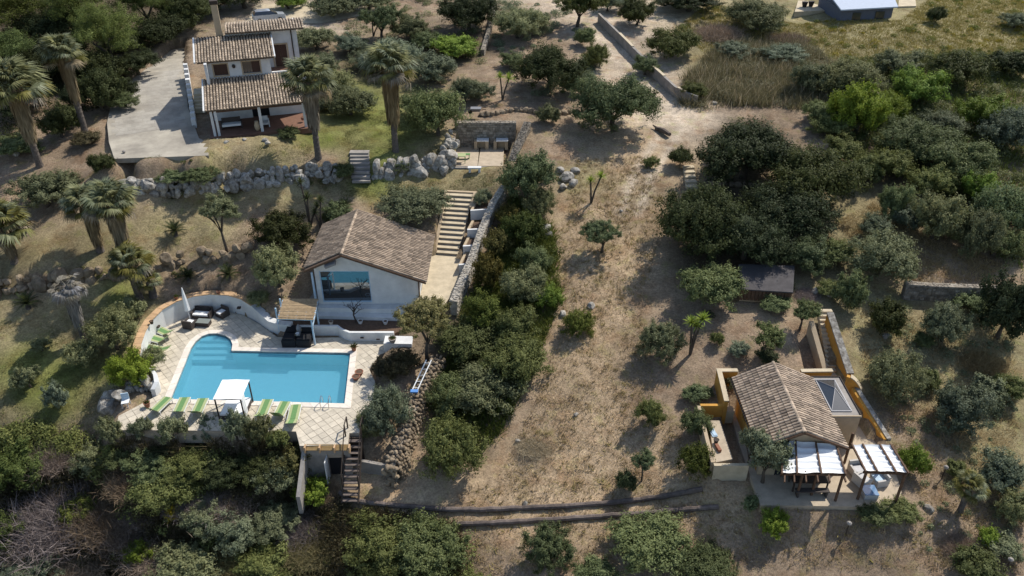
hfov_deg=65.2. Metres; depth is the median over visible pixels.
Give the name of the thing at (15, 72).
fan palm
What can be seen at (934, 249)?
slope grass
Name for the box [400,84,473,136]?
evergreen tree
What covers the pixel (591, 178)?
yucca
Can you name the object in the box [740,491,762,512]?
bush
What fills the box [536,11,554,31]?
olive bush
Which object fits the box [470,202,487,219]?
planter box
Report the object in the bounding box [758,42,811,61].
olive bush
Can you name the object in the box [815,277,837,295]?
bush
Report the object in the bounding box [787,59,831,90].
olive bush
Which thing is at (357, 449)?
outside stair
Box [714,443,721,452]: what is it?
clay trough
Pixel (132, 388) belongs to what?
boulder wall
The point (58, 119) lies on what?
bush
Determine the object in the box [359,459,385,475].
concrete wall
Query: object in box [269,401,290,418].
sun lounger
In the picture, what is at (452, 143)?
boulder wall
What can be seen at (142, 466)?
bush
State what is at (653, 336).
olive bush
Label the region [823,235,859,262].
bush
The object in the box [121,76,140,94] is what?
bush
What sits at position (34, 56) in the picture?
carob tree
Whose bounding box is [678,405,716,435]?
bush
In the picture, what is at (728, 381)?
olive bush
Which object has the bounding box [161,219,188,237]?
cycad
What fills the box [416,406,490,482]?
evergreen tree
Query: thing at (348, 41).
olive bush
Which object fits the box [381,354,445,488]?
dry stone wall
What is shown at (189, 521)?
olive bush
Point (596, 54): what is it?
bush
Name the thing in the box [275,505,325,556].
dry bush
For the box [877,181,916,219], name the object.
bush
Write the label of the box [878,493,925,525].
bush
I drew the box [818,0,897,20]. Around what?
house
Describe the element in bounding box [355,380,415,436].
evergreen tree
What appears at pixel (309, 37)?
evergreen tree
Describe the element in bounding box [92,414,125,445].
olive sapling
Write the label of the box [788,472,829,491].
dining table
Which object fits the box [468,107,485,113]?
wheelbarrow
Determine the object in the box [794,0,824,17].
house terrace
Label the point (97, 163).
bush
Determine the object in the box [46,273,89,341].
dead palm
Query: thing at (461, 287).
path wall
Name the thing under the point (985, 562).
bush
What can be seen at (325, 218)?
bush
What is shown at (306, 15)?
gravel yard
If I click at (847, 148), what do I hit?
bush
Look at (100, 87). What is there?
bush
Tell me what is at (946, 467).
garden lamp
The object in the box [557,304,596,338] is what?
clipped bush
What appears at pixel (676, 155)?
bush
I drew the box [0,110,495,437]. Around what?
lawn grass
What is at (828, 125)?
bush
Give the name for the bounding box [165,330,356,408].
swimming pool
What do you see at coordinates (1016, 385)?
bush
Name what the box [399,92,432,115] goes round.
bush
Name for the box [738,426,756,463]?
olive tree
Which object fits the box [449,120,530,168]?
barbecue terrace
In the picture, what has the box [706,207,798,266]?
carob tree
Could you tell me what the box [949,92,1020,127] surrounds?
bright bush
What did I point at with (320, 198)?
yucca
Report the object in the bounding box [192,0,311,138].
white house
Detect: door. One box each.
[273,43,289,66]
[324,455,329,483]
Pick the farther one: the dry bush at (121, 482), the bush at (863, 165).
the bush at (863, 165)
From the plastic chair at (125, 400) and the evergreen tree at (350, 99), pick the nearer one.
the plastic chair at (125, 400)
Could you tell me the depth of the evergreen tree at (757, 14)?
97.12 m
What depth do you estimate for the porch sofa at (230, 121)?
75.61 m
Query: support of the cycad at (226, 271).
on the ground at (56, 240)
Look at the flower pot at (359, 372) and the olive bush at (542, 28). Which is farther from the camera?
the olive bush at (542, 28)
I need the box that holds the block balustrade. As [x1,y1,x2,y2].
[183,63,196,127]
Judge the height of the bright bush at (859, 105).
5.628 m
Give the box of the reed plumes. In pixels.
[670,31,848,109]
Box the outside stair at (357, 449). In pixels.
[340,416,364,502]
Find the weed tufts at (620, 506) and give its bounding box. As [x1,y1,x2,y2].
[471,155,1023,570]
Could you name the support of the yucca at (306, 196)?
on the ground at (56, 240)
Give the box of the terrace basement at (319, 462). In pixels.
[296,444,352,513]
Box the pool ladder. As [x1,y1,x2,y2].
[320,395,331,408]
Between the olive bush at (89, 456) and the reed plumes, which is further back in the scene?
the reed plumes
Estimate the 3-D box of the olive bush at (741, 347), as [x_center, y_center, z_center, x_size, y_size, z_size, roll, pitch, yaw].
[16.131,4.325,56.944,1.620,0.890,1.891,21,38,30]
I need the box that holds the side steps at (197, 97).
[193,88,205,113]
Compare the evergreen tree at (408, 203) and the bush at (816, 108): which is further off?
the bush at (816, 108)
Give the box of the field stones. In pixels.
[470,158,1023,573]
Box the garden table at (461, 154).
[458,153,465,160]
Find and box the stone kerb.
[710,181,769,187]
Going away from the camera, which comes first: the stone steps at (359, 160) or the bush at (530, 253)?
the bush at (530, 253)
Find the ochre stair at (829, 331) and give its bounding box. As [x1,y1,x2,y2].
[806,309,891,439]
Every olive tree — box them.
[197,188,241,252]
[356,3,402,40]
[555,0,609,26]
[577,218,623,252]
[630,447,657,481]
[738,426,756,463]
[746,425,796,483]
[748,319,786,351]
[792,296,822,330]
[904,184,973,239]
[919,299,977,343]
[932,377,1002,440]
[967,443,1023,496]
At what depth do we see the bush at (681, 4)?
103.23 m
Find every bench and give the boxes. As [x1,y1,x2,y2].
[468,166,480,172]
[795,488,829,497]
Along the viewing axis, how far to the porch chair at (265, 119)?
75.97 m
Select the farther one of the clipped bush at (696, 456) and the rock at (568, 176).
the rock at (568, 176)
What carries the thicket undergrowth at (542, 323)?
on the ground at (56, 240)
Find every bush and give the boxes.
[0,132,45,154]
[0,430,47,492]
[0,472,118,575]
[0,507,27,556]
[0,514,74,573]
[0,543,65,575]
[0,556,52,573]
[1,167,84,208]
[19,438,86,484]
[23,53,57,78]
[26,483,142,559]
[33,98,86,137]
[46,544,114,575]
[54,489,96,528]
[55,84,90,104]
[59,336,99,368]
[64,432,104,477]
[66,63,128,110]
[69,130,102,145]
[77,509,152,566]
[78,298,138,349]
[84,152,117,172]
[93,31,148,52]
[93,467,146,512]
[98,448,131,470]
[100,343,160,386]
[100,530,192,575]
[103,91,140,108]
[112,293,147,319]
[116,47,166,75]
[118,444,175,488]
[120,537,160,565]
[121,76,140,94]
[139,444,172,470]
[140,342,165,366]
[141,534,232,575]
[151,498,203,529]
[152,168,182,183]
[156,443,221,484]
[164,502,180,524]
[170,443,204,473]
[174,491,223,542]
[176,486,252,527]
[179,165,223,184]
[196,546,235,575]
[199,450,249,490]
[203,507,256,556]
[207,488,267,535]
[207,538,295,575]
[226,450,277,488]
[228,535,299,575]
[243,208,314,252]
[244,287,270,306]
[250,241,301,287]
[250,495,302,545]
[263,429,291,448]
[265,441,311,481]
[268,0,308,8]
[273,521,341,575]
[275,125,299,137]
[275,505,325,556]
[289,471,329,508]
[317,49,342,70]
[317,478,345,509]
[319,68,355,90]
[319,99,331,109]
[319,212,330,221]
[321,199,352,220]
[331,161,356,177]
[332,29,369,53]
[339,510,416,575]
[347,48,368,67]
[350,0,395,9]
[354,413,380,438]
[371,356,392,378]
[375,345,423,380]
[388,11,431,37]
[391,159,409,171]
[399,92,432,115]
[410,30,441,48]
[411,49,457,82]
[429,33,482,57]
[447,76,485,102]
[456,286,507,327]
[461,565,490,575]
[470,81,496,98]
[470,249,503,286]
[473,188,492,206]
[479,227,516,254]
[491,302,542,350]
[492,201,523,225]
[493,146,562,200]
[497,209,551,243]
[498,50,525,67]
[510,240,555,271]
[512,432,560,465]
[516,519,580,575]
[520,184,560,216]
[528,281,567,308]
[534,102,561,122]
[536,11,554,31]
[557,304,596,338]
[558,80,583,92]
[570,553,621,575]
[572,25,595,44]
[580,42,611,66]
[598,0,624,10]
[614,467,639,491]
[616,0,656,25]
[631,52,662,74]
[631,394,667,427]
[635,314,690,367]
[643,155,660,167]
[655,0,727,11]
[667,144,694,164]
[673,441,716,482]
[678,382,715,403]
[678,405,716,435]
[679,80,708,97]
[687,17,754,44]
[708,328,724,347]
[713,39,762,58]
[724,378,734,389]
[726,339,751,358]
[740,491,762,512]
[754,345,780,363]
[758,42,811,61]
[758,504,791,540]
[759,292,794,312]
[762,30,816,45]
[781,230,838,277]
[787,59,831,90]
[792,283,820,301]
[800,98,829,122]
[804,111,860,135]
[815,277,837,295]
[820,130,869,161]
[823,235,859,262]
[825,78,896,133]
[831,267,871,308]
[842,154,885,182]
[851,146,917,178]
[854,499,897,527]
[857,210,894,236]
[867,292,910,338]
[871,87,912,121]
[872,47,935,75]
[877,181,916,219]
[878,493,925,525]
[887,61,951,103]
[890,204,920,229]
[897,441,936,475]
[905,161,963,195]
[912,330,937,347]
[919,47,1000,85]
[919,368,946,390]
[924,5,948,20]
[926,522,989,562]
[939,224,965,238]
[944,290,987,316]
[945,457,971,477]
[948,205,1010,262]
[948,341,1021,377]
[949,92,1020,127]
[949,540,1012,575]
[956,168,1001,200]
[971,371,1015,411]
[976,524,1001,549]
[979,527,1023,561]
[980,48,1023,74]
[988,225,1023,256]
[991,370,1023,400]
[993,484,1023,525]
[997,11,1023,27]
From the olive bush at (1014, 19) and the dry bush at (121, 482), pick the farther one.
the olive bush at (1014, 19)
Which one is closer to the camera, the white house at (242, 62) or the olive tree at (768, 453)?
the olive tree at (768, 453)
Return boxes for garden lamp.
[845,521,851,534]
[941,465,948,478]
[1004,557,1013,572]
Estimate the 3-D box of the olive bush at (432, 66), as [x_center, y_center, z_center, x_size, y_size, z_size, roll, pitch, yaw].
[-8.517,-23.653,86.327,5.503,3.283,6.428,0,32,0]
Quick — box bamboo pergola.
[275,298,319,344]
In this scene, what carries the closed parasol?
on the pool deck
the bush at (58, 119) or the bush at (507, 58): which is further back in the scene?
the bush at (507, 58)
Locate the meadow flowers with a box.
[700,0,1023,56]
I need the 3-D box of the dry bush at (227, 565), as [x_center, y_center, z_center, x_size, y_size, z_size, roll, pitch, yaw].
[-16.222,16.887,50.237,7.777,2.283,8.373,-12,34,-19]
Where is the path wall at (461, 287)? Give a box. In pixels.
[449,185,506,315]
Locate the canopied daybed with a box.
[213,379,253,419]
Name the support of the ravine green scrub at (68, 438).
on the ground at (56, 240)
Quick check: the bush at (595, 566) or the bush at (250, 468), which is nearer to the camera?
the bush at (595, 566)
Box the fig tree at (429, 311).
[391,293,451,363]
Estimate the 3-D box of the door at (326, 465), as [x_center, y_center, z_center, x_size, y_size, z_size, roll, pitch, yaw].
[-12.065,11.862,52.255,0.050,1.900,0.770,0,32,0]
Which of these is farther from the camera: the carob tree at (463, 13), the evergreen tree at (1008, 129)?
the carob tree at (463, 13)
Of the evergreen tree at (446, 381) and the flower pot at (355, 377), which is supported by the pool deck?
the flower pot at (355, 377)
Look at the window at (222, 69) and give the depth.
76.47 m
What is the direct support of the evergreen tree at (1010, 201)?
on the ground at (56, 240)
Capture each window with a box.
[211,63,229,76]
[240,60,261,74]
[319,271,371,301]
[851,12,860,20]
[874,11,884,18]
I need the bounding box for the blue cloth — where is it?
[709,428,717,436]
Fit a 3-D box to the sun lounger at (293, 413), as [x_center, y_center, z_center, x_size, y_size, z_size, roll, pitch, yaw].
[-14.636,8.550,53.623,0.790,0.670,2.270,-2,32,-4]
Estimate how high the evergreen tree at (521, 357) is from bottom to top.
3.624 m
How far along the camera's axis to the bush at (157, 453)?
52.55 m
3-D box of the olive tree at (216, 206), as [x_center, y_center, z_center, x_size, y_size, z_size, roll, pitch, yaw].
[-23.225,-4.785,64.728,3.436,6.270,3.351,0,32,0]
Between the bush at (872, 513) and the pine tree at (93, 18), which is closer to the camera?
the bush at (872, 513)
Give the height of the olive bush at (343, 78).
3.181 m
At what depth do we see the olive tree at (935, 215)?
63.24 m
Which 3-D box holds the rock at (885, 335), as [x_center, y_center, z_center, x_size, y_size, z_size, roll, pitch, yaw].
[27.171,3.465,58.224,0.603,0.392,0.508,-9,33,-14]
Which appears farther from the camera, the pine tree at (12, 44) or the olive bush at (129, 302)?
the pine tree at (12, 44)
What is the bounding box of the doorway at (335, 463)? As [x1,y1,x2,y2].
[329,458,342,473]
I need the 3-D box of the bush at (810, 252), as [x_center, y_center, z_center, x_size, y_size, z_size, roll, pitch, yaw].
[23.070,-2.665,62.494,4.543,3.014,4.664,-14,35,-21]
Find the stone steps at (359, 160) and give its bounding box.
[349,150,370,182]
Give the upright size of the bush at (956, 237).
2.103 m
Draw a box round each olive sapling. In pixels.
[7,364,41,389]
[29,335,52,352]
[40,379,68,411]
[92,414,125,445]
[125,414,153,439]
[151,413,188,444]
[193,409,217,442]
[218,407,250,446]
[242,412,276,444]
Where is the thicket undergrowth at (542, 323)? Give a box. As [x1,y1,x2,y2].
[420,49,1023,466]
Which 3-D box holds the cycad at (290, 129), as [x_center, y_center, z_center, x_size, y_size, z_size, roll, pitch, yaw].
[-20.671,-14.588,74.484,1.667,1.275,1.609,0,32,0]
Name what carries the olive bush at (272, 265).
on the ground at (56, 240)
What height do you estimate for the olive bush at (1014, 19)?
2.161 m
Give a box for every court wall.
[714,368,737,423]
[800,368,832,376]
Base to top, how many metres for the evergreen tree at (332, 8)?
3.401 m
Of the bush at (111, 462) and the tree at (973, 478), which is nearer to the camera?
the tree at (973, 478)
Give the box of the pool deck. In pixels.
[117,312,384,457]
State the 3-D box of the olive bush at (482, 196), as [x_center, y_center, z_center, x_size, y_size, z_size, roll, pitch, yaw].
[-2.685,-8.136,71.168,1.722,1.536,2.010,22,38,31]
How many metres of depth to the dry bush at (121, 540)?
51.12 m
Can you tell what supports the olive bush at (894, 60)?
on the ground at (56, 240)
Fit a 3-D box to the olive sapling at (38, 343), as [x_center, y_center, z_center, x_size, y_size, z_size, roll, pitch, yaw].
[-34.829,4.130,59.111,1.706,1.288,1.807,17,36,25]
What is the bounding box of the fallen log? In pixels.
[653,125,670,135]
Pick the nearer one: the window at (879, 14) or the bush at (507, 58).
the bush at (507, 58)
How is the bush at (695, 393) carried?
on the ground at (56, 240)
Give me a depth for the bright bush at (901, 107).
78.89 m
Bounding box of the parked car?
[252,8,285,20]
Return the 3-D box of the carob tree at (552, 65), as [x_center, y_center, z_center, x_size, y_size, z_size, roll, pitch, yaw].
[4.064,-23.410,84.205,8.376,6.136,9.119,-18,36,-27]
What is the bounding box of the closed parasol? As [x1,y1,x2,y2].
[181,288,193,319]
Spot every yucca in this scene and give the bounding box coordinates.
[294,175,322,227]
[310,193,327,227]
[494,70,515,99]
[585,169,606,203]
[683,310,711,354]
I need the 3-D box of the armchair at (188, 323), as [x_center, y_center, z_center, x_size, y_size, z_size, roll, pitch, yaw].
[-25.335,2.738,62.826,0.840,0.730,0.810,7,33,12]
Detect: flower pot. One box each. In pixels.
[142,399,149,407]
[350,342,358,351]
[352,374,359,380]
[355,369,362,375]
[388,335,395,342]
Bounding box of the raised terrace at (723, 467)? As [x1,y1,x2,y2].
[697,404,748,480]
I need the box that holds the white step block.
[383,336,412,351]
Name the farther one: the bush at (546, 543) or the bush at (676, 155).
the bush at (676, 155)
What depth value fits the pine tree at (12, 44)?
83.45 m
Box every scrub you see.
[0,0,158,154]
[0,411,479,575]
[342,0,1023,264]
[426,238,564,422]
[489,0,602,96]
[674,144,855,318]
[687,40,832,110]
[819,51,1023,258]
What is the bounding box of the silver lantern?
[294,324,301,335]
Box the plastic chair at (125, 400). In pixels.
[120,392,130,408]
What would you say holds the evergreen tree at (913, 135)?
on the ground at (56, 240)
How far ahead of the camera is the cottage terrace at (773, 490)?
48.35 m
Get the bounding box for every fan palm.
[0,53,57,168]
[0,197,41,264]
[32,32,88,132]
[57,179,111,253]
[75,175,141,266]
[103,239,157,300]
[134,270,163,298]
[276,53,338,160]
[357,36,420,152]
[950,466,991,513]
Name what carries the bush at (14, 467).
on the ground at (56, 240)
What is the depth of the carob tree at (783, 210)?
63.80 m
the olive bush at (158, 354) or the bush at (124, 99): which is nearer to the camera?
the olive bush at (158, 354)
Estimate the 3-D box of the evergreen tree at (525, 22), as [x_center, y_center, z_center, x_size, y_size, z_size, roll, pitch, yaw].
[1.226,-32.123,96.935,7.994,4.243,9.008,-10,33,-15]
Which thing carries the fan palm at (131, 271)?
on the ground at (56, 240)
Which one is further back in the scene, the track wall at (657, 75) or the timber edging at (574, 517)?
the track wall at (657, 75)
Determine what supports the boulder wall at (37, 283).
on the ground at (56, 240)
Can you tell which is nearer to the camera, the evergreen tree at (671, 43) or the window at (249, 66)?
the window at (249, 66)
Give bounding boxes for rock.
[556,166,563,173]
[559,171,574,181]
[559,183,566,189]
[560,310,565,316]
[569,179,577,186]
[570,167,579,173]
[587,302,594,308]
[811,287,818,293]
[882,333,889,338]
[923,504,934,512]
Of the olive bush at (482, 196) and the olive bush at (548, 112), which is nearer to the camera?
the olive bush at (482, 196)
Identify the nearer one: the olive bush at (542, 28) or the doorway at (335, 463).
the doorway at (335, 463)
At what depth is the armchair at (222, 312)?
64.08 m
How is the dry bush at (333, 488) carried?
on the ground at (56, 240)
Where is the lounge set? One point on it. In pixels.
(304, 339)
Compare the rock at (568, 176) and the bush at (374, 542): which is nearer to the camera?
the bush at (374, 542)
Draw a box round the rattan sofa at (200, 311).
[190,305,214,318]
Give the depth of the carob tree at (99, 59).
83.29 m
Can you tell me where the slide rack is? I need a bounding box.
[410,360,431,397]
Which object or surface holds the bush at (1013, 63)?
on the ground at (56, 240)
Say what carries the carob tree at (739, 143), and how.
on the ground at (56, 240)
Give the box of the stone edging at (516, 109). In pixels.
[479,107,585,115]
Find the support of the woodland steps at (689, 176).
on the ground at (56, 240)
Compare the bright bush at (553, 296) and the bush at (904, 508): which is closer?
the bush at (904, 508)
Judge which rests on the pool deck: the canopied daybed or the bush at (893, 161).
the canopied daybed
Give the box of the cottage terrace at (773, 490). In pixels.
[732,408,900,511]
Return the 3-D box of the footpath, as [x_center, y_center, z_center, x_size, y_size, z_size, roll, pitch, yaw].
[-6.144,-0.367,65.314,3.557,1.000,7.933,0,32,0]
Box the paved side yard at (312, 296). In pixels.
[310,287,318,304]
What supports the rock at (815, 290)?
on the ground at (56, 240)
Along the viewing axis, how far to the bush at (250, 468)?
51.40 m
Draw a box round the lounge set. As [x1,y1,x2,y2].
[281,325,314,347]
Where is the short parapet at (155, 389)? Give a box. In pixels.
[150,368,160,396]
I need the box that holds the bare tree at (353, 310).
[344,299,363,321]
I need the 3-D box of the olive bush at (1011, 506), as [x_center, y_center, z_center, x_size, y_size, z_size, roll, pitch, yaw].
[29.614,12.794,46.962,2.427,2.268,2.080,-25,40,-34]
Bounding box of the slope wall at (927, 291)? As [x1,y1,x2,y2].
[900,281,999,302]
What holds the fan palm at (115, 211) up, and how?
on the ground at (56, 240)
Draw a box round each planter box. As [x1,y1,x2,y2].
[459,255,467,274]
[463,237,474,253]
[467,221,480,237]
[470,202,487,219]
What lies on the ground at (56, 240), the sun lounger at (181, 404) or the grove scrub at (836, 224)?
the grove scrub at (836, 224)
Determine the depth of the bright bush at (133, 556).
50.24 m
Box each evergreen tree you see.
[123,457,206,515]
[247,453,298,494]
[296,25,337,49]
[304,0,361,16]
[320,82,380,116]
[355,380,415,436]
[369,36,425,69]
[374,183,454,225]
[391,506,474,575]
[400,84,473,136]
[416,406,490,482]
[423,368,467,418]
[426,309,508,364]
[444,353,534,416]
[479,327,555,388]
[488,4,551,38]
[499,260,549,302]
[565,69,664,132]
[604,506,695,575]
[640,23,702,58]
[669,536,739,575]
[675,260,748,311]
[719,0,791,32]
[810,54,889,95]
[844,225,926,284]
[863,345,933,407]
[868,113,974,162]
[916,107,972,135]
[920,135,1001,184]
[969,104,1023,148]
[969,179,1023,240]
[976,261,1023,340]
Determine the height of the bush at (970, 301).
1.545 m
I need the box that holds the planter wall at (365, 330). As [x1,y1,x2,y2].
[283,319,410,340]
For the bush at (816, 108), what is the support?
on the ground at (56, 240)
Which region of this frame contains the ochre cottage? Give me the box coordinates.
[730,361,861,474]
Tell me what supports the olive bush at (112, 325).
on the ground at (56, 240)
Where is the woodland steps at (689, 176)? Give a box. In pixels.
[682,165,697,188]
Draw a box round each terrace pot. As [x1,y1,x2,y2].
[802,1,807,6]
[808,1,814,6]
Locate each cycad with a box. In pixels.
[11,290,42,311]
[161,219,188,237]
[176,266,199,282]
[216,263,240,282]
[283,125,298,138]
[337,197,352,208]
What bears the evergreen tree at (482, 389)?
on the ground at (56, 240)
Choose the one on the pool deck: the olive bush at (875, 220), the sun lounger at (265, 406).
the sun lounger at (265, 406)
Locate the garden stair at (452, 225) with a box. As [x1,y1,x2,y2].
[436,190,476,255]
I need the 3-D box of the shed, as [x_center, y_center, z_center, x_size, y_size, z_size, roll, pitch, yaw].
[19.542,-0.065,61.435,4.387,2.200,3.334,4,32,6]
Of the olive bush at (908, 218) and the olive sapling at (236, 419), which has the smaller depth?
the olive sapling at (236, 419)
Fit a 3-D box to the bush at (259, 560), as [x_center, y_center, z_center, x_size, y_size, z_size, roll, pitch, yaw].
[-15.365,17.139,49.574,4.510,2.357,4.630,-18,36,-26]
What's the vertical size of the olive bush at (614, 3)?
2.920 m
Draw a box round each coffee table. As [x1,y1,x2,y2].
[195,318,211,326]
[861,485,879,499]
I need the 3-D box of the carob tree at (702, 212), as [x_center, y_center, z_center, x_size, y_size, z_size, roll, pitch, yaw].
[14.761,-5.651,63.716,8.108,6.969,8.828,10,33,15]
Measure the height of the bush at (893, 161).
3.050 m
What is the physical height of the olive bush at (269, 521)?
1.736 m
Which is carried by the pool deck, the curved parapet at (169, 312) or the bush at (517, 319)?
the curved parapet at (169, 312)
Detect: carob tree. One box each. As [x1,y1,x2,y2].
[0,34,38,56]
[0,80,57,118]
[7,6,81,38]
[10,33,93,79]
[53,47,129,79]
[132,10,188,45]
[151,0,211,29]
[207,0,243,10]
[222,0,262,8]
[435,0,502,30]
[508,39,591,92]
[649,173,751,262]
[682,114,802,185]
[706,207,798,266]
[738,180,844,242]
[761,139,876,212]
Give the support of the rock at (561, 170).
on the ground at (56, 240)
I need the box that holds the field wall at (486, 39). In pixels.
[480,3,496,55]
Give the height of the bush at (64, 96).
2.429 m
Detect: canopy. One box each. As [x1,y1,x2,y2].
[780,440,846,501]
[843,433,909,502]
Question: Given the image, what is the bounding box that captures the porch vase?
[254,120,259,130]
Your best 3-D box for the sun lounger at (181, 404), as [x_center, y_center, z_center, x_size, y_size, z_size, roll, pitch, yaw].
[-22.511,8.007,54.262,0.790,0.913,2.129,-2,32,-2]
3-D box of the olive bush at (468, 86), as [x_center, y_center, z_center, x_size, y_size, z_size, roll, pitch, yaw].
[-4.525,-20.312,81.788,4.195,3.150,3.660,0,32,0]
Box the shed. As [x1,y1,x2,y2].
[739,264,794,301]
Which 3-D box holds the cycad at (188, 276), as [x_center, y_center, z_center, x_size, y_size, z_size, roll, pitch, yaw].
[-26.288,-1.048,64.669,1.824,1.295,1.822,0,32,0]
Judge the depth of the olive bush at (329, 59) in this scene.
88.04 m
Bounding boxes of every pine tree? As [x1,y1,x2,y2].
[0,0,68,36]
[0,26,36,58]
[34,0,104,30]
[68,0,146,56]
[114,0,180,18]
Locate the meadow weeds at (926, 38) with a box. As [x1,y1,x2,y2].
[678,0,1023,61]
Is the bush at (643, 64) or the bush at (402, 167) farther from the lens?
the bush at (643, 64)
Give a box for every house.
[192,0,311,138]
[304,209,434,321]
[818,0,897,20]
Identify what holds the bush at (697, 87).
on the ground at (56, 240)
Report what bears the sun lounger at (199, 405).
on the pool deck
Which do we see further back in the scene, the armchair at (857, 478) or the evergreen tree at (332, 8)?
the evergreen tree at (332, 8)
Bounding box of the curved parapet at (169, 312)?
[133,290,292,354]
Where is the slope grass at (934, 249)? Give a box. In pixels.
[833,201,1023,532]
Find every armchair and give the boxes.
[181,318,196,329]
[214,304,229,318]
[847,459,863,474]
[851,470,872,487]
[869,474,890,487]
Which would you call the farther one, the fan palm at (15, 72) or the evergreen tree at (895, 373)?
the fan palm at (15, 72)
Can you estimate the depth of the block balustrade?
80.60 m
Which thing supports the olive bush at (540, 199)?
on the ground at (56, 240)
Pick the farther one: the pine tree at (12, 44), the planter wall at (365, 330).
the pine tree at (12, 44)
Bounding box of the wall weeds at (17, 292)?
[14,159,323,293]
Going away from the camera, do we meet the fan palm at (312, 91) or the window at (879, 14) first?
the fan palm at (312, 91)
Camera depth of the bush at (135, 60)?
86.43 m
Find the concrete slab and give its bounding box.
[898,0,915,7]
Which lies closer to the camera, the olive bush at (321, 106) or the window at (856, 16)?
the olive bush at (321, 106)
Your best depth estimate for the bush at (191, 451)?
52.61 m
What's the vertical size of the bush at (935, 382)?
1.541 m
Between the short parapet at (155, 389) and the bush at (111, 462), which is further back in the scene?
the short parapet at (155, 389)
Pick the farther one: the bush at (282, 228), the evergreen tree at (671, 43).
the evergreen tree at (671, 43)
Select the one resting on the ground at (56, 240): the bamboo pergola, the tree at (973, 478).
the tree at (973, 478)
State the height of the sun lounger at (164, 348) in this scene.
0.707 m
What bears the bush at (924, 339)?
on the ground at (56, 240)
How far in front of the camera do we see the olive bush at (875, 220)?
65.22 m
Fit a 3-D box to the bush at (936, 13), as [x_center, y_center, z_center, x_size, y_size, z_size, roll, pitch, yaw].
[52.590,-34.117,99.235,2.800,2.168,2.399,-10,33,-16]
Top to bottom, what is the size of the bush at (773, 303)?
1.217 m
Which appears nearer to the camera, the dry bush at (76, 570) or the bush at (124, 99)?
the dry bush at (76, 570)
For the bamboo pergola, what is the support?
on the pool deck
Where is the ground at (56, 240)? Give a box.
[0,0,1023,575]
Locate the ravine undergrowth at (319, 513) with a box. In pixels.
[0,434,471,575]
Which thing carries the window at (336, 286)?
in the pool house at (379, 266)
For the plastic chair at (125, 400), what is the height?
1.000 m
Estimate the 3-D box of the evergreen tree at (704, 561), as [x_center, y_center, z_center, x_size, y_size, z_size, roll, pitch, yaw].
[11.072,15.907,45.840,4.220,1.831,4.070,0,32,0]
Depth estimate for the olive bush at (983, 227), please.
61.87 m
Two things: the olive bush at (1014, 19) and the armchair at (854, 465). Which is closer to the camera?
the armchair at (854, 465)
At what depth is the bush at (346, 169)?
72.06 m
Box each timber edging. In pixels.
[338,486,702,511]
[457,504,718,526]
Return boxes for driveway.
[107,48,208,162]
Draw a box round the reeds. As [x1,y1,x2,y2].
[671,32,844,111]
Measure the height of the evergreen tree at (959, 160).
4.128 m
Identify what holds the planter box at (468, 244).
on the ground at (56, 240)
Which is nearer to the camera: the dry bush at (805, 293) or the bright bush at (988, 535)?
the bright bush at (988, 535)
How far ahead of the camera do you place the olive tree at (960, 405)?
51.25 m
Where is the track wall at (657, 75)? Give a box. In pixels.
[597,13,698,103]
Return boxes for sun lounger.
[143,396,173,414]
[148,344,170,350]
[151,335,168,344]
[156,326,174,336]
[168,397,190,414]
[187,398,208,415]
[254,399,273,415]
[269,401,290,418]
[285,404,301,423]
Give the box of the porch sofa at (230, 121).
[220,116,242,129]
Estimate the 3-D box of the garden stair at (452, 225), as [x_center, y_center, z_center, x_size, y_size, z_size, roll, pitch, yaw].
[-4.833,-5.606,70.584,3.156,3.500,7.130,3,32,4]
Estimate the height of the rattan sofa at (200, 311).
0.780 m
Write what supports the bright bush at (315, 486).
on the ground at (56, 240)
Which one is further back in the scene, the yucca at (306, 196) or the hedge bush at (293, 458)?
the yucca at (306, 196)
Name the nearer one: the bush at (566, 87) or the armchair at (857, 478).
the armchair at (857, 478)
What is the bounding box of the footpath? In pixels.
[412,254,459,311]
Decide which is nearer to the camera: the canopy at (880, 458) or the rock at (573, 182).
the canopy at (880, 458)
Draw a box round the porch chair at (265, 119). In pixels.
[259,115,269,127]
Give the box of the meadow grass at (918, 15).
[681,0,1023,69]
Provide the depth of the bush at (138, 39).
90.98 m
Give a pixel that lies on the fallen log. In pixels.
(663, 130)
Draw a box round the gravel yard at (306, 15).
[247,3,376,23]
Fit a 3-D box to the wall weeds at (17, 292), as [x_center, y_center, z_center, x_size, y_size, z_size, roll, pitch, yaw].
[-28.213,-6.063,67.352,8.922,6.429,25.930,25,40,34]
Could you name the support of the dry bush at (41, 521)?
on the ground at (56, 240)
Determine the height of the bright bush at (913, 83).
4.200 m
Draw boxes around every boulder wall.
[0,242,253,298]
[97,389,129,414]
[118,161,343,198]
[124,375,153,393]
[371,149,457,180]
[439,129,459,164]

